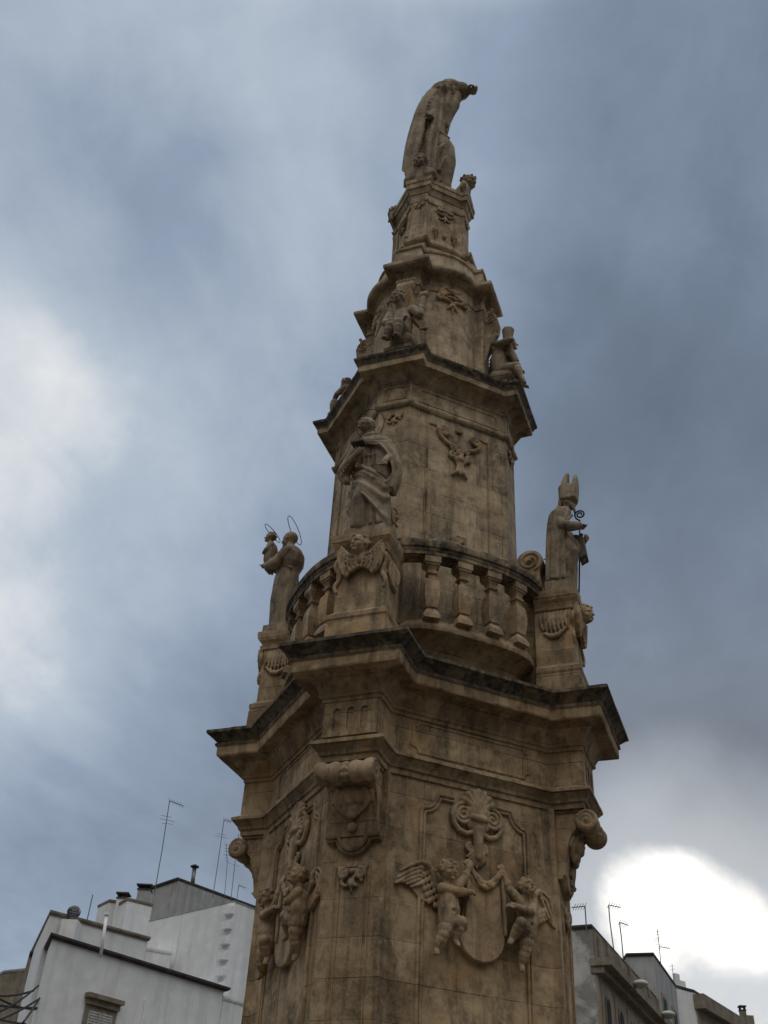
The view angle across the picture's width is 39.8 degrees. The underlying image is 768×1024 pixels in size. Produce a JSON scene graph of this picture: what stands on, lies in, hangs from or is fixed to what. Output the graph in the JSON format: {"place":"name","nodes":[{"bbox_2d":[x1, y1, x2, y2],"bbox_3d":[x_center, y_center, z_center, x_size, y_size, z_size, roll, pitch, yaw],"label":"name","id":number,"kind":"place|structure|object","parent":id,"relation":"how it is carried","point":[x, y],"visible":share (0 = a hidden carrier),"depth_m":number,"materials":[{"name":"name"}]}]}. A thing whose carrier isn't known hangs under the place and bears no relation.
{"place":"outdoors","nodes":[
{"label":"outdoors","id":0,"kind":"place"},
{"bbox_2d":[0,968,24,1023],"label":"stone house","id":1,"kind":"structure","parent":0,"point":[10,981],"depth_m":50.12,"materials":[{"name":"beige stone"}]},
{"bbox_2d":[95,899,115,925],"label":"chimney","id":2,"kind":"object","parent":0,"point":[107,905],"depth_m":43.85,"materials":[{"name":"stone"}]},
{"bbox_2d":[115,897,153,935],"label":"white house","id":3,"kind":"structure","parent":0,"point":[134,915],"depth_m":42.83,"materials":[{"name":"paint"}]},
{"bbox_2d":[112,891,130,926],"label":"chimney","id":4,"kind":"object","parent":3,"relation":"on","point":[122,896],"visible":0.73,"depth_m":43.56,"materials":[{"name":"white paint"}]},
{"bbox_2d":[144,947,172,967],"bbox_3d":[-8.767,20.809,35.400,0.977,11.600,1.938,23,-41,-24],"label":"roof hut","id":5,"kind":"object","parent":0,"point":[160,957],"visible":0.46,"depth_m":38.19,"materials":[{"name":"paint"}]},
{"bbox_2d":[150,877,254,919],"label":"wall","id":6,"kind":"structure","parent":0,"point":[177,895],"depth_m":47.76,"materials":[{"name":"paint"}]},
{"bbox_2d":[136,883,152,902],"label":"chimney","id":7,"kind":"object","parent":6,"relation":"on","point":[144,892],"visible":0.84,"depth_m":49.12,"materials":[{"name":"white paint"}]},
{"bbox_2d":[154,798,183,894],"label":"aerial","id":8,"kind":"object","parent":6,"relation":"on","point":[164,836],"visible":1,"depth_m":47.12,"materials":[{"name":"metal"}]},
{"bbox_2d":[190,864,198,882],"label":"flue pipe","id":9,"kind":"object","parent":6,"relation":"on","point":[194,867],"visible":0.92,"depth_m":48.84,"materials":[{"name":"metal"}]},
{"bbox_2d":[212,817,231,897],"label":"aerial","id":10,"kind":"object","parent":6,"relation":"on","point":[219,849],"visible":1,"depth_m":49.69,"materials":[{"name":"metal"}]},
{"bbox_2d":[223,843,229,902],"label":"aerial","id":11,"kind":"object","parent":6,"relation":"on","point":[226,869],"visible":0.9,"depth_m":49.47,"materials":[{"name":"metal"}]},
{"bbox_2d":[230,834,238,900],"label":"aerial","id":12,"kind":"object","parent":6,"relation":"on","point":[233,873],"visible":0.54,"depth_m":49.81,"materials":[{"name":"metal"}]},
{"bbox_2d":[0,0,767,1023],"label":"sky","id":13,"kind":"structure","parent":0,"point":[197,196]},
{"bbox_2d":[206,153,628,1023],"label":"baroque column","id":14,"kind":"structure","parent":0,"point":[420,743],"depth_m":12.47,"materials":[{"name":"stone"}]},
{"bbox_2d":[260,516,304,630],"bbox_3d":[-1.570,1.042,16.205,0.771,2.204,0.625,-10,-39,17],"label":"saint statue","id":15,"kind":"object","parent":14,"relation":"on","point":[285,563],"visible":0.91,"depth_m":16.10,"materials":[{"name":"stone"}]},
{"bbox_2d":[327,377,350,414],"bbox_3d":[-0.666,-1.959,18.160,0.519,0.889,0.411,-8,-38,15],"label":"cherub statue","id":16,"kind":"object","parent":14,"relation":"on","point":[345,381],"visible":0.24,"depth_m":18.03,"materials":[{"name":"stone"}]},
{"bbox_2d":[337,409,402,533],"bbox_3d":[-0.195,-0.544,14.012,0.887,2.235,0.580,-10,-39,17],"label":"saint statue","id":17,"kind":"object","parent":14,"relation":"on","point":[377,474],"visible":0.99,"depth_m":13.77,"materials":[{"name":"stone"}]},
{"bbox_2d":[375,289,428,346],"bbox_3d":[0.275,-3.017,16.660,0.847,1.290,0.629,2,-37,2],"label":"cherub statue","id":18,"kind":"object","parent":14,"relation":"on","point":[398,323],"visible":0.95,"depth_m":16.54,"materials":[{"name":"stone"}]},
{"bbox_2d":[402,78,477,187],"bbox_3d":[1.152,-7.567,21.608,1.429,4.254,1.101,-21,-43,29],"label":"saint statue","id":19,"kind":"object","parent":14,"relation":"on","point":[437,108],"visible":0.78,"depth_m":21.45,"materials":[{"name":"stone"}]},
{"bbox_2d":[484,326,528,388],"bbox_3d":[1.989,-2.464,17.368,0.712,1.363,0.430,-13,-40,20],"label":"cherub statue","id":20,"kind":"object","parent":14,"relation":"on","point":[503,354],"visible":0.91,"depth_m":17.32,"materials":[{"name":"stone"}]},
{"bbox_2d":[545,472,588,598],"bbox_3d":[2.566,0.319,14.940,0.638,2.228,0.665,-10,-39,17],"label":"saint statue","id":21,"kind":"object","parent":14,"relation":"on","point":[566,549],"visible":0.97,"depth_m":14.63,"materials":[{"name":"stone"}]},
{"bbox_2d":[571,924,671,1023],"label":"town house","id":22,"kind":"structure","parent":0,"point":[606,976],"depth_m":33.36,"materials":[{"name":"paint"}]},
{"bbox_2d":[571,903,587,936],"bbox_3d":[6.173,12.936,33.516,0.412,0.988,0.940,2,-37,2],"label":"aerial","id":23,"kind":"object","parent":22,"relation":"on","point":[585,915],"visible":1,"depth_m":33.56,"materials":[{"name":"metal"}]},
{"bbox_2d":[600,983,612,1023],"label":"window","id":24,"kind":"structure","parent":22,"relation":"in","point":[606,1001],"depth_m":32.68,"materials":[{"name":"stone"}]},
{"bbox_2d":[607,902,620,947],"bbox_3d":[8.047,14.546,36.662,0.504,1.883,0.940,2,-37,2],"label":"aerial","id":25,"kind":"object","parent":22,"relation":"on","point":[609,919],"visible":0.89,"depth_m":36.88,"materials":[{"name":"metal"}]},
{"bbox_2d":[614,996,624,1023],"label":"window","id":26,"kind":"structure","parent":22,"relation":"in","point":[619,1007],"depth_m":34.03,"materials":[{"name":"stone"}]},
{"bbox_2d":[619,920,628,959],"bbox_3d":[8.516,15.298,37.342,0.398,1.620,0.940,2,-37,2],"label":"aerial","id":27,"kind":"object","parent":22,"relation":"on","point":[621,935],"visible":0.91,"depth_m":37.51,"materials":[{"name":"metal"}]},
{"bbox_2d":[626,1008,635,1023],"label":"window","id":28,"kind":"structure","parent":22,"relation":"in","point":[631,1019],"depth_m":35.40,"materials":[{"name":"stone"}]},
{"bbox_2d":[633,979,647,988],"bbox_3d":[8.162,15.523,34.873,1.033,0.278,0.498,-3,-37,8],"label":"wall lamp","id":29,"kind":"object","parent":22,"relation":"attached to","point":[640,984],"visible":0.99,"depth_m":34.69,"materials":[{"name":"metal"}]},
{"bbox_2d":[662,1011,674,1018],"bbox_3d":[9.943,18.070,38.126,1.032,0.277,0.498,-3,-37,8],"label":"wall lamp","id":30,"kind":"object","parent":22,"relation":"attached to","point":[668,1014],"visible":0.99,"depth_m":37.94,"materials":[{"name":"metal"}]},
{"bbox_2d":[622,952,679,1023],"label":"town house","id":31,"kind":"structure","parent":0,"point":[649,968],"depth_m":42.91,"materials":[{"name":"grey paint"}]},
{"bbox_2d":[653,929,669,961],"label":"aerial","id":32,"kind":"object","parent":31,"relation":"on","point":[660,944],"visible":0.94,"depth_m":45.89,"materials":[{"name":"metal"}]},
{"bbox_2d":[661,992,667,1010],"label":"window","id":33,"kind":"structure","parent":31,"relation":"in","point":[664,1000],"depth_m":42.76,"materials":[{"name":"glass"}]},
{"bbox_2d":[671,1006,677,1023],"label":"window","id":34,"kind":"structure","parent":31,"relation":"in","point":[675,1019],"depth_m":44.57,"materials":[{"name":"glass"}]},
{"bbox_2d":[673,973,751,1023],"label":"town house","id":35,"kind":"structure","parent":0,"point":[695,1007],"depth_m":46.96,"materials":[{"name":"paint"}]},
{"bbox_2d":[737,1005,746,1019],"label":"chimney","id":36,"kind":"object","parent":35,"relation":"on","point":[742,1013],"visible":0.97,"depth_m":57.01,"materials":[{"name":"stone"}]},
{"bbox_2d":[747,1015,754,1023],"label":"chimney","id":37,"kind":"object","parent":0,"point":[750,1018],"visible":0.6,"depth_m":57.59,"materials":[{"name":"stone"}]},
{"label":"ground","id":38,"kind":"structure","parent":0,"visible":0},
{"bbox_2d":[11,951,33,1023],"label":"stone house","id":39,"kind":"structure","parent":38,"relation":"on","point":[21,990],"depth_m":34.49,"materials":[{"name":"beige stone"}]},
{"bbox_2d":[17,910,150,1023],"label":"white house","id":40,"kind":"structure","parent":38,"relation":"on","point":[126,942],"depth_m":32.29,"materials":[{"name":"paint"}]},
{"bbox_2d":[59,905,81,939],"bbox_3d":[-9.349,12.655,31.380,0.480,1.988,0.480,2,-37,2],"label":"turbine vent","id":41,"kind":"object","parent":40,"relation":"on","point":[70,927],"visible":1,"depth_m":31.45,"materials":[{"name":"paint"}]},
{"bbox_2d":[31,932,230,1023],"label":"white house","id":42,"kind":"structure","parent":38,"relation":"on","point":[82,982],"depth_m":30.87,"materials":[{"name":"paint"}]},
{"bbox_2d":[0,985,40,1023],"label":"cable bundle","id":43,"kind":"object","parent":42,"relation":"attached to","point":[27,1007],"visible":1,"depth_m":27.00,"materials":[{"name":"metal"}]},
{"bbox_2d":[81,992,124,1023],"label":"window","id":44,"kind":"structure","parent":42,"relation":"in","point":[99,1009],"depth_m":30.18,"materials":[{"name":"stone"}]},
{"bbox_2d":[99,912,109,956],"bbox_3d":[-8.044,12.103,30.403,0.188,1.232,0.158,2,-37,2],"label":"vent pipe","id":45,"kind":"object","parent":42,"relation":"on","point":[106,914],"visible":1,"depth_m":30.39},
{"bbox_2d":[147,901,254,1000],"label":"white house","id":46,"kind":"structure","parent":38,"relation":"on","point":[212,943],"depth_m":38.17,"materials":[{"name":"white paint"}]},
{"bbox_2d":[219,996,243,1023],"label":"white house","id":47,"kind":"structure","parent":38,"relation":"on","point":[231,1010],"depth_m":33.95,"materials":[{"name":"white paint"}]}
]}

